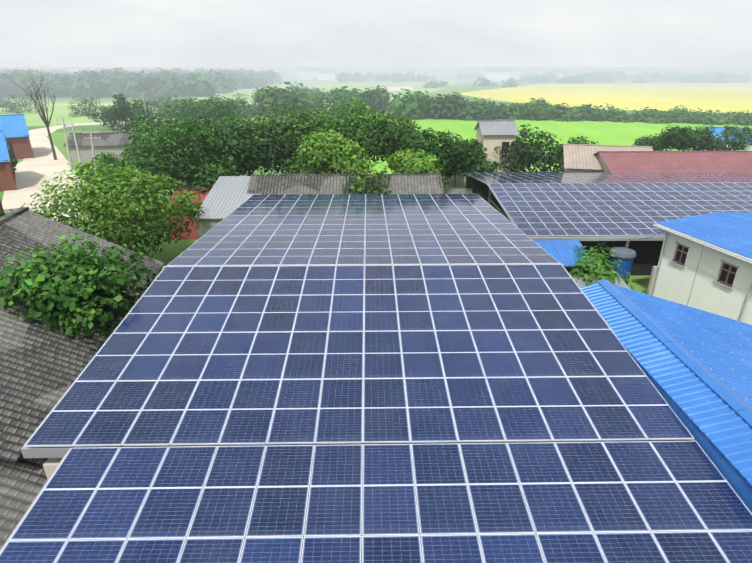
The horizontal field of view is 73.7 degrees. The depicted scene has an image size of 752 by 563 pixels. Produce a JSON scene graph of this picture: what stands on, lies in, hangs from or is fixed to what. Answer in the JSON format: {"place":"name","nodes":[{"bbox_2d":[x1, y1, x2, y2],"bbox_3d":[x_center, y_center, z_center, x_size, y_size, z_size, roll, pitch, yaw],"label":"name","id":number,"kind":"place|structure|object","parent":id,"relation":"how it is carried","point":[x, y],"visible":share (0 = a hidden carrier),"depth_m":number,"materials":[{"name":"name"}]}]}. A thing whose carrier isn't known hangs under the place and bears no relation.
{"place":"outdoors","nodes":[
{"label":"outdoors","id":0,"kind":"place"},
{"bbox_2d":[0,148,16,191],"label":"brick shed walls","id":1,"kind":"structure","parent":0,"point":[7,178],"depth_m":52.50,"materials":[{"name":"brick"}]},
{"bbox_2d":[0,131,9,162],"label":"blue roof","id":2,"kind":"structure","parent":1,"relation":"on","point":[4,154],"depth_m":52.88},
{"bbox_2d":[8,142,15,159],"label":"brick shed openings","id":3,"kind":"object","parent":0,"point":[11,152],"visible":0.17,"depth_m":70.02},
{"bbox_2d":[6,135,33,158],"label":"brick shed walls","id":4,"kind":"structure","parent":0,"point":[22,147],"depth_m":70.49,"materials":[{"name":"brick"}]},
{"bbox_2d":[0,115,29,137],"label":"blue roof","id":5,"kind":"structure","parent":4,"relation":"on","point":[12,126],"depth_m":71.00,"materials":[{"name":"metal"}]},
{"bbox_2d":[43,458,61,478],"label":"building walls","id":6,"kind":"structure","parent":0,"point":[50,465],"depth_m":11.07,"materials":[{"name":"paint"}]},
{"bbox_2d":[0,102,178,125],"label":"pale field","id":7,"kind":"structure","parent":0,"point":[32,118],"depth_m":135.31,"materials":[{"name":"plant"}]},
{"bbox_2d":[0,92,50,113],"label":"tree","id":8,"kind":"object","parent":7,"relation":"on","point":[11,109],"visible":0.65,"depth_m":140.14,"materials":[{"name":"green plant"}]},
{"bbox_2d":[67,96,100,116],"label":"tree","id":9,"kind":"object","parent":7,"relation":"on","point":[85,100],"visible":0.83,"depth_m":130.33,"materials":[{"name":"green plant"}]},
{"bbox_2d":[58,104,113,104],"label":"track","id":10,"kind":"structure","parent":7,"relation":"on","point":[84,104],"depth_m":169.67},
{"bbox_2d":[23,119,211,166],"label":"dirt road","id":11,"kind":"structure","parent":0,"point":[42,151],"depth_m":78.74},
{"bbox_2d":[3,69,56,159],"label":"bare tree","id":12,"kind":"object","parent":11,"relation":"on","point":[44,119],"visible":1,"depth_m":67.26,"materials":[{"name":"brown plant"}]},
{"bbox_2d":[1,89,239,98],"bbox_3d":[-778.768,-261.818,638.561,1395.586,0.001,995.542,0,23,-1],"label":"tree line","id":13,"kind":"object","parent":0,"point":[68,97],"depth_m":207.23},
{"bbox_2d":[88,143,213,205],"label":"roadside grass","id":14,"kind":"structure","parent":0,"point":[149,185],"depth_m":52.54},
{"bbox_2d":[74,151,121,179],"bbox_3d":[-32.429,-13.283,58.888,4.010,3.612,5.360,16,28,32],"label":"bush","id":15,"kind":"object","parent":14,"relation":"on","point":[101,154],"visible":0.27,"depth_m":58.54,"materials":[{"name":"green plant"}]},
{"bbox_2d":[69,146,130,161],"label":"grey tile house walls","id":16,"kind":"structure","parent":14,"relation":"on","point":[86,153],"depth_m":68.73,"materials":[{"name":"paint"}]},
{"bbox_2d":[63,133,136,146],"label":"roof","id":17,"kind":"structure","parent":16,"relation":"attached to","point":[107,139],"depth_m":69.09,"materials":[{"name":"ceramic"}]},
{"bbox_2d":[69,132,138,133],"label":"roof ridge","id":18,"kind":"structure","parent":17,"relation":"on","point":[111,132],"depth_m":70.23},
{"bbox_2d":[119,133,162,166],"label":"tree trunk","id":19,"kind":"object","parent":14,"relation":"on","point":[135,141],"visible":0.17,"depth_m":56.85,"materials":[{"name":"green plant"}]},
{"bbox_2d":[135,110,175,140],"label":"tree trunk","id":20,"kind":"object","parent":14,"relation":"on","point":[160,121],"visible":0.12,"depth_m":71.76,"materials":[{"name":"green plant"}]},
{"bbox_2d":[162,115,212,145],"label":"tree trunk","id":21,"kind":"object","parent":14,"relation":"on","point":[182,128],"depth_m":59.92,"materials":[{"name":"green plant"}]},
{"bbox_2d":[165,185,209,209],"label":"red roof","id":22,"kind":"structure","parent":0,"point":[203,197],"depth_m":39.40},
{"bbox_2d":[195,219,222,238],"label":"pale metal walls","id":23,"kind":"structure","parent":0,"point":[204,226],"depth_m":33.33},
{"bbox_2d":[192,176,259,218],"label":"metal roof","id":24,"kind":"structure","parent":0,"point":[226,196],"depth_m":35.84,"materials":[{"name":"grey"}]},
{"bbox_2d":[319,73,334,79],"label":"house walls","id":25,"kind":"structure","parent":0,"point":[326,76],"depth_m":456.43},
{"bbox_2d":[188,79,467,109],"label":"pale field","id":26,"kind":"structure","parent":0,"point":[327,85],"depth_m":316.65,"materials":[{"name":"plant"}]},
{"bbox_2d":[382,86,413,90],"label":"sand patch","id":27,"kind":"object","parent":26,"relation":"on","point":[396,88],"visible":0.8,"depth_m":288.41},
{"bbox_2d":[0,67,751,293],"bbox_3d":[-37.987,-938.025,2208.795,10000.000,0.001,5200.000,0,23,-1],"label":"ground","id":28,"kind":"structure","parent":0,"point":[170,252],"depth_m":147.73,"materials":[{"name":"plant"}]},
{"bbox_2d":[10,156,17,170],"bbox_3d":[-44.416,-13.757,58.617,3.978,3.268,4.605,-9,25,-20],"label":"bush","id":29,"kind":"object","parent":28,"relation":"on","point":[14,163],"visible":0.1,"depth_m":59.91,"materials":[{"name":"green plant"}]},
{"bbox_2d":[0,209,49,217],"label":"bush","id":30,"kind":"object","parent":28,"relation":"on","point":[2,213],"depth_m":22.93,"materials":[{"name":"green plant"}]},
{"bbox_2d":[2,161,91,229],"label":"dirt yard","id":31,"kind":"structure","parent":28,"relation":"on","point":[29,180],"depth_m":55.12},
{"bbox_2d":[57,117,72,172],"bbox_3d":[-37.134,-16.436,60.677,1.601,6.513,0.282,-11,26,-23],"label":"utility pole","id":32,"kind":"object","parent":28,"relation":"on","point":[68,150],"visible":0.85,"depth_m":60.45,"materials":[{"name":"concrete"}]},
{"bbox_2d":[64,124,83,169],"bbox_3d":[-34.772,-15.213,58.471,1.601,6.017,0.667,-10,25,-21],"label":"utility pole","id":33,"kind":"object","parent":28,"relation":"on","point":[77,148],"visible":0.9,"depth_m":58.08,"materials":[{"name":"concrete"}]},
{"bbox_2d":[0,233,157,338],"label":"tree","id":34,"kind":"object","parent":28,"relation":"on","point":[64,286],"visible":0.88,"depth_m":15.55,"materials":[{"name":"green plant"}]},
{"bbox_2d":[83,130,100,173],"bbox_3d":[-29.672,-12.981,53.293,1.605,6.028,0.779,0,23,-1],"label":"utility pole","id":35,"kind":"object","parent":28,"relation":"on","point":[92,144],"visible":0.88,"depth_m":52.52,"materials":[{"name":"concrete"}]},
{"bbox_2d":[86,104,123,129],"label":"tree","id":36,"kind":"object","parent":28,"relation":"on","point":[97,115],"visible":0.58,"depth_m":100.74,"materials":[{"name":"green plant"}]},
{"bbox_2d":[20,160,203,257],"bbox_3d":[-15.636,-3.753,30.618,11.341,6.979,9.527,0,23,-1],"label":"tree","id":37,"kind":"object","parent":28,"relation":"on","point":[106,208],"visible":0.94,"depth_m":29.13,"materials":[{"name":"green plant"}]},
{"bbox_2d":[111,94,126,113],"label":"tree","id":38,"kind":"object","parent":28,"relation":"on","point":[120,97],"visible":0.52,"depth_m":95.64,"materials":[{"name":"green plant"}]},
{"bbox_2d":[102,99,154,134],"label":"tree","id":39,"kind":"object","parent":28,"relation":"on","point":[126,115],"visible":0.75,"depth_m":88.73,"materials":[{"name":"green plant"}]},
{"bbox_2d":[116,279,153,327],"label":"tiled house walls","id":40,"kind":"structure","parent":28,"relation":"on","point":[152,280],"depth_m":20.99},
{"bbox_2d":[0,454,47,548],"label":"tile roof","id":41,"kind":"structure","parent":40,"relation":"attached to","point":[23,481],"depth_m":11.39,"materials":[{"name":"tile"}]},
{"bbox_2d":[0,210,163,462],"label":"tiled roof","id":42,"kind":"structure","parent":40,"relation":"on","point":[41,368],"depth_m":14.76,"materials":[{"name":"tile"}]},
{"bbox_2d":[0,207,29,223],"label":"tile house ridge tiles","id":43,"kind":"object","parent":42,"relation":"on","point":[9,216],"visible":1,"depth_m":20.19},
{"bbox_2d":[0,66,281,97],"bbox_3d":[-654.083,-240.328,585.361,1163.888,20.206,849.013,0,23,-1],"label":"trees","id":44,"kind":"object","parent":28,"relation":"on","point":[98,82],"visible":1,"depth_m":213.24,"materials":[{"name":"green plant"}]},
{"bbox_2d":[129,98,166,118],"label":"tree","id":45,"kind":"object","parent":28,"relation":"on","point":[151,104],"visible":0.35,"depth_m":122.24,"materials":[{"name":"green plant"}]},
{"bbox_2d":[92,106,246,215],"bbox_3d":[-18.473,-10.252,43.763,13.800,9.132,12.861,21,31,40],"label":"tree","id":46,"kind":"object","parent":28,"relation":"on","point":[174,162],"visible":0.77,"depth_m":41.26,"materials":[{"name":"green plant"}]},
{"bbox_2d":[164,200,202,239],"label":"red shed walls","id":47,"kind":"structure","parent":28,"relation":"on","point":[193,234],"depth_m":37.87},
{"bbox_2d":[164,97,212,124],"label":"tree","id":48,"kind":"object","parent":28,"relation":"on","point":[185,104],"visible":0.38,"depth_m":92.82,"materials":[{"name":"green plant"}]},
{"bbox_2d":[179,157,237,195],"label":"tree","id":49,"kind":"object","parent":28,"relation":"on","point":[198,184],"visible":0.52,"depth_m":39.91,"materials":[{"name":"green plant"}]},
{"bbox_2d":[179,99,241,134],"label":"tree","id":50,"kind":"object","parent":28,"relation":"on","point":[219,110],"visible":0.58,"depth_m":79.81,"materials":[{"name":"green plant"}]},
{"bbox_2d":[179,127,245,183],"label":"tree trunk","id":51,"kind":"object","parent":28,"relation":"on","point":[201,152],"depth_m":50.64,"materials":[{"name":"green plant"}]},
{"bbox_2d":[188,111,296,175],"bbox_3d":[-11.999,-11.254,46.332,10.258,8.327,10.111,0,23,-1],"label":"tree","id":52,"kind":"object","parent":28,"relation":"on","point":[243,150],"visible":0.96,"depth_m":44.01,"materials":[{"name":"green plant"}]},
{"bbox_2d":[238,98,336,173],"bbox_3d":[-8.802,-12.696,48.287,10.560,9.428,9.053,0,23,-1],"label":"tree","id":53,"kind":"object","parent":28,"relation":"on","point":[298,126],"visible":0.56,"depth_m":45.96,"materials":[{"name":"green plant"}]},
{"bbox_2d":[279,128,370,173],"bbox_3d":[-4.622,-9.613,43.997,8.352,7.160,7.032,0,23,-1],"label":"tree","id":54,"kind":"object","parent":28,"relation":"on","point":[318,156],"visible":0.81,"depth_m":41.73,"materials":[{"name":"green plant"}]},
{"bbox_2d":[313,95,392,171],"bbox_3d":[-2.348,-14.161,51.689,9.358,9.429,10.355,0,23,-1],"label":"tree","id":55,"kind":"object","parent":28,"relation":"on","point":[341,124],"visible":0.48,"depth_m":49.15,"materials":[{"name":"green plant"}]},
{"bbox_2d":[332,152,391,193],"bbox_3d":[-0.964,-5.952,36.164,4.025,6.632,4.911,-15,27,-30],"label":"bush","id":56,"kind":"object","parent":28,"relation":"on","point":[359,183],"visible":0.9,"depth_m":35.17,"materials":[{"name":"green plant"}]},
{"bbox_2d":[0,72,751,125],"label":"trees","id":57,"kind":"object","parent":28,"relation":"on","point":[417,106],"visible":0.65,"depth_m":124.02,"materials":[{"name":"green plant"}]},
{"bbox_2d":[29,66,736,80],"bbox_3d":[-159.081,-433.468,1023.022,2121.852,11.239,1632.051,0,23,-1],"label":"village walls","id":58,"kind":"structure","parent":28,"relation":"on","point":[490,76],"depth_m":476.33,"materials":[{"name":"paint"}]},
{"bbox_2d":[23,66,737,75],"bbox_3d":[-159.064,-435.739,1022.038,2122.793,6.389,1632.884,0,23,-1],"label":"trees","id":59,"kind":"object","parent":58,"relation":"on","point":[492,69],"depth_m":493.88,"materials":[{"name":"plant"}]},
{"bbox_2d":[337,110,432,163],"bbox_3d":[2.168,-12.784,49.704,8.528,8.470,10.151,20,30,38],"label":"tree","id":60,"kind":"object","parent":28,"relation":"on","point":[389,145],"visible":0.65,"depth_m":46.69,"materials":[{"name":"green plant"}]},
{"bbox_2d":[111,67,687,82],"bbox_3d":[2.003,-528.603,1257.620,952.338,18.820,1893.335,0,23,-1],"label":"tree trunks","id":61,"kind":"object","parent":28,"relation":"on","point":[347,75],"visible":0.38,"depth_m":420.49,"materials":[{"name":"green plant"}]},
{"bbox_2d":[387,148,447,179],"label":"tree","id":62,"kind":"object","parent":28,"relation":"on","point":[408,161],"visible":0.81,"depth_m":40.44,"materials":[{"name":"green plant"}]},
{"bbox_2d":[398,127,487,184],"bbox_3d":[5.609,-9.787,44.051,7.529,7.437,7.227,0,23,-1],"label":"tree","id":63,"kind":"object","parent":28,"relation":"on","point":[450,153],"visible":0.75,"depth_m":41.53,"materials":[{"name":"green plant"}]},
{"bbox_2d":[448,168,460,187],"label":"tree trunk","id":64,"kind":"object","parent":28,"relation":"on","point":[454,177],"visible":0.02,"depth_m":52.04,"materials":[{"name":"brown plant"}]},
{"bbox_2d":[444,172,469,184],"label":"tower house annex walls","id":65,"kind":"structure","parent":28,"relation":"on","point":[460,180],"depth_m":55.40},
{"bbox_2d":[443,188,471,193],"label":"stone wall","id":66,"kind":"structure","parent":28,"relation":"on","point":[457,190],"depth_m":43.12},
{"bbox_2d":[457,151,499,176],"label":"tree","id":67,"kind":"object","parent":28,"relation":"on","point":[485,166],"visible":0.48,"depth_m":48.60,"materials":[{"name":"green plant"}]},
{"bbox_2d":[207,66,751,75],"bbox_3d":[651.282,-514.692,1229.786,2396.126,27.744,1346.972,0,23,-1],"label":"distant tree line","id":68,"kind":"object","parent":28,"relation":"on","point":[463,70],"visible":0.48,"depth_m":1261.91,"materials":[{"name":"green plant"}]},
{"bbox_2d":[476,125,515,171],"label":"tower house walls","id":69,"kind":"structure","parent":28,"relation":"on","point":[490,143],"depth_m":54.42,"materials":[{"name":"paint"}]},
{"bbox_2d":[479,121,518,134],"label":"roof","id":70,"kind":"structure","parent":69,"relation":"on","point":[498,127],"depth_m":54.29,"materials":[{"name":"metal"}]},
{"bbox_2d":[501,142,508,152],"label":"tower house openings","id":71,"kind":"object","parent":69,"relation":"in","point":[504,144],"visible":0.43,"depth_m":54.30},
{"bbox_2d":[278,68,751,82],"bbox_3d":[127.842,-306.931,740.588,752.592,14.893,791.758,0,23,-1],"label":"hedgerows","id":72,"kind":"object","parent":28,"relation":"on","point":[704,77],"visible":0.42,"depth_m":414.16,"materials":[{"name":"green plant"}]},
{"bbox_2d":[493,128,538,171],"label":"tree","id":73,"kind":"object","parent":28,"relation":"on","point":[515,145],"visible":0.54,"depth_m":53.67,"materials":[{"name":"green plant"}]},
{"bbox_2d":[512,124,563,171],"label":"tree","id":74,"kind":"object","parent":28,"relation":"on","point":[540,154],"visible":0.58,"depth_m":52.94,"materials":[{"name":"green plant"}]},
{"bbox_2d":[465,174,629,273],"bbox_3d":[20.865,-5.583,38.785,24.780,3.880,19.103,0,23,-1],"label":"shed steel frame","id":75,"kind":"object","parent":28,"relation":"on","point":[501,211],"depth_m":36.32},
{"bbox_2d":[463,173,664,240],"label":"shed roof deck","id":76,"kind":"structure","parent":75,"relation":"on","point":[619,238],"depth_m":29.43,"materials":[{"name":"metal"}]},
{"bbox_2d":[465,172,751,235],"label":"solar panels","id":77,"kind":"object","parent":75,"relation":"on","point":[571,204],"depth_m":34.90,"materials":[{"name":"glass"}]},
{"bbox_2d":[559,152,602,171],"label":"house walls","id":78,"kind":"structure","parent":28,"relation":"on","point":[575,170],"depth_m":48.21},
{"bbox_2d":[563,145,652,169],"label":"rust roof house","id":79,"kind":"structure","parent":78,"relation":"on","point":[579,157],"depth_m":48.81,"materials":[{"name":"metal"}]},
{"bbox_2d":[563,144,651,146],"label":"roof ridge","id":80,"kind":"structure","parent":79,"relation":"on","point":[607,145],"depth_m":49.37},
{"bbox_2d":[565,241,634,289],"bbox_3d":[11.294,-0.240,26.494,3.639,3.822,5.202,0,23,-1],"label":"shrub","id":81,"kind":"object","parent":28,"relation":"on","point":[600,271],"visible":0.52,"depth_m":25.32,"materials":[{"name":"green plant"}]},
{"bbox_2d":[597,154,610,172],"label":"maroon-roofed house walls","id":82,"kind":"structure","parent":28,"relation":"on","point":[606,169],"depth_m":47.50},
{"bbox_2d":[598,152,751,173],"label":"roof","id":83,"kind":"structure","parent":82,"relation":"on","point":[669,162],"depth_m":46.57,"materials":[{"name":"metal"}]},
{"bbox_2d":[459,83,751,112],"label":"yellow field","id":84,"kind":"structure","parent":28,"relation":"on","point":[727,97],"depth_m":221.45,"materials":[{"name":"plant"}]},
{"bbox_2d":[607,247,635,284],"bbox_3d":[14.389,-0.818,29.617,1.480,2.380,1.480,0,23,-1],"label":"blue water tank","id":85,"kind":"object","parent":28,"relation":"on","point":[626,256],"visible":0.62,"depth_m":28.95,"materials":[{"name":"blue plastic"}]},
{"bbox_2d":[646,266,658,294],"bbox_3d":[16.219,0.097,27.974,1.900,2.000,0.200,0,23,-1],"label":"post","id":86,"kind":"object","parent":28,"relation":"on","point":[654,271],"depth_m":27.81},
{"bbox_2d":[654,229,751,324],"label":"white house walls","id":87,"kind":"structure","parent":28,"relation":"on","point":[674,283],"depth_m":24.74,"materials":[{"name":"paint"}]},
{"bbox_2d":[652,224,751,320],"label":"white house gutter pipes","id":88,"kind":"object","parent":87,"relation":"attached to","point":[713,248],"visible":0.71,"depth_m":24.14,"materials":[{"name":"plastic"}]},
{"bbox_2d":[669,242,738,289],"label":"window sills","id":89,"kind":"structure","parent":87,"relation":"attached to","point":[717,282],"depth_m":23.89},
{"bbox_2d":[657,212,751,258],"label":"blue roof","id":90,"kind":"structure","parent":87,"relation":"on","point":[733,234],"depth_m":25.18,"materials":[{"name":"metal"}]},
{"bbox_2d":[655,223,751,260],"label":"roof fascia","id":91,"kind":"structure","parent":90,"relation":"attached to","point":[705,242],"depth_m":23.88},
{"bbox_2d":[720,212,751,221],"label":"blue roof","id":92,"kind":"structure","parent":87,"relation":"on","point":[744,216],"depth_m":27.11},
{"bbox_3d":[10.578,1.383,24.455,3.200,2.420,2.200,0,23,-1],"label":"lean-to posts","id":93,"kind":"object","parent":28,"relation":"on","visible":0},
{"bbox_2d":[573,277,629,288],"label":"grey lean-to","id":94,"kind":"structure","parent":93,"relation":"on","point":[580,283],"depth_m":24.60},
{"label":"tiled house","id":95,"kind":"structure","parent":28,"relation":"on"},
{"bbox_2d":[247,175,443,193],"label":"tiled roof","id":96,"kind":"structure","parent":95,"relation":"on","point":[399,184],"depth_m":37.04,"materials":[{"name":"tile"}]},
{"bbox_2d":[250,174,440,175],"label":"roof ridge","id":97,"kind":"structure","parent":96,"relation":"on","point":[326,174],"depth_m":37.61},
{"bbox_2d":[0,0,751,66],"label":"sky","id":98,"kind":"structure","parent":0,"point":[33,33],"materials":[{"name":"white"}]},
{"bbox_2d":[363,117,751,173],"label":"rice field","id":99,"kind":"structure","parent":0,"point":[614,133],"depth_m":103.55,"materials":[{"name":"plant"}]},
{"bbox_2d":[553,134,599,168],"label":"tree","id":100,"kind":"object","parent":99,"relation":"on","point":[582,140],"visible":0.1,"depth_m":56.16,"materials":[{"name":"green plant"}]},
{"bbox_2d":[630,134,672,150],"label":"tree","id":101,"kind":"object","parent":99,"relation":"on","point":[655,143],"visible":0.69,"depth_m":68.09,"materials":[{"name":"green plant"}]},
{"bbox_2d":[657,125,706,150],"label":"tree","id":102,"kind":"object","parent":99,"relation":"on","point":[677,137],"visible":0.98,"depth_m":63.67,"materials":[{"name":"green plant"}]},
{"bbox_2d":[682,125,742,150],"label":"tree","id":103,"kind":"object","parent":99,"relation":"on","point":[717,144],"visible":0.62,"depth_m":63.71,"materials":[{"name":"green plant"}]},
{"bbox_2d":[705,131,751,150],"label":"house walls","id":104,"kind":"structure","parent":99,"relation":"on","point":[748,148],"depth_m":67.08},
{"bbox_2d":[708,128,751,141],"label":"house roof","id":105,"kind":"structure","parent":104,"relation":"on","point":[718,130],"depth_m":68.15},
{"bbox_2d":[720,125,751,149],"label":"tree","id":106,"kind":"object","parent":99,"relation":"on","point":[742,133],"visible":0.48,"depth_m":67.12,"materials":[{"name":"green plant"}]},
{"bbox_2d":[467,177,662,275],"bbox_3d":[20.983,-5.151,39.463,24.530,2.550,18.043,0,23,-1],"label":"dark shed interior","id":107,"kind":"object","parent":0,"point":[646,259],"depth_m":31.15,"materials":[{"name":"black"}]},
{"bbox_2d":[490,74,751,82],"bbox_3d":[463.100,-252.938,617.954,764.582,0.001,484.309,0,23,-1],"label":"trees","id":108,"kind":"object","parent":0,"point":[625,80],"depth_m":415.84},
{"bbox_2d":[580,283,751,486],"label":"blue corrugated roof","id":109,"kind":"structure","parent":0,"point":[722,424],"depth_m":11.98,"materials":[{"name":"metal"}]},
{"bbox_2d":[597,279,751,426],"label":"roof ridge cap","id":110,"kind":"object","parent":109,"relation":"on","point":[735,402],"visible":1,"depth_m":12.79,"materials":[{"name":"metal"}]},
{"bbox_2d":[616,336,751,512],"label":"gutter","id":111,"kind":"object","parent":109,"relation":"attached to","point":[738,483],"depth_m":10.33,"materials":[{"name":"metal"}]},
{"bbox_2d":[598,151,751,151],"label":"maroon ridge cap","id":112,"kind":"object","parent":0,"point":[674,151],"visible":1,"depth_m":47.82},
{"bbox_2d":[613,284,751,407],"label":"blue roof","id":113,"kind":"structure","parent":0,"point":[719,346],"depth_m":15.04,"materials":[{"name":"metal"}]},
{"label":"awning posts","id":114,"kind":"object","parent":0,"visible":0},
{"bbox_2d":[533,240,593,266],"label":"roof","id":115,"kind":"structure","parent":114,"relation":"attached to","point":[559,251],"depth_m":26.96,"materials":[{"name":"metal"}]},
{"bbox_3d":[11.032,6.371,9.297,8.000,5.250,19.700,0,23,-1],"label":"blue roof","id":116,"kind":"object","parent":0,"visible":0},
{"bbox_2d":[0,199,694,562],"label":"roof deck","id":117,"kind":"structure","parent":116,"relation":"on","point":[44,451],"depth_m":10.84,"materials":[{"name":"grey"}]},
{"bbox_2d":[0,194,751,562],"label":"solar array","id":118,"kind":"object","parent":117,"relation":"on","point":[180,350],"visible":1,"depth_m":11.39,"materials":[{"name":"glass"}]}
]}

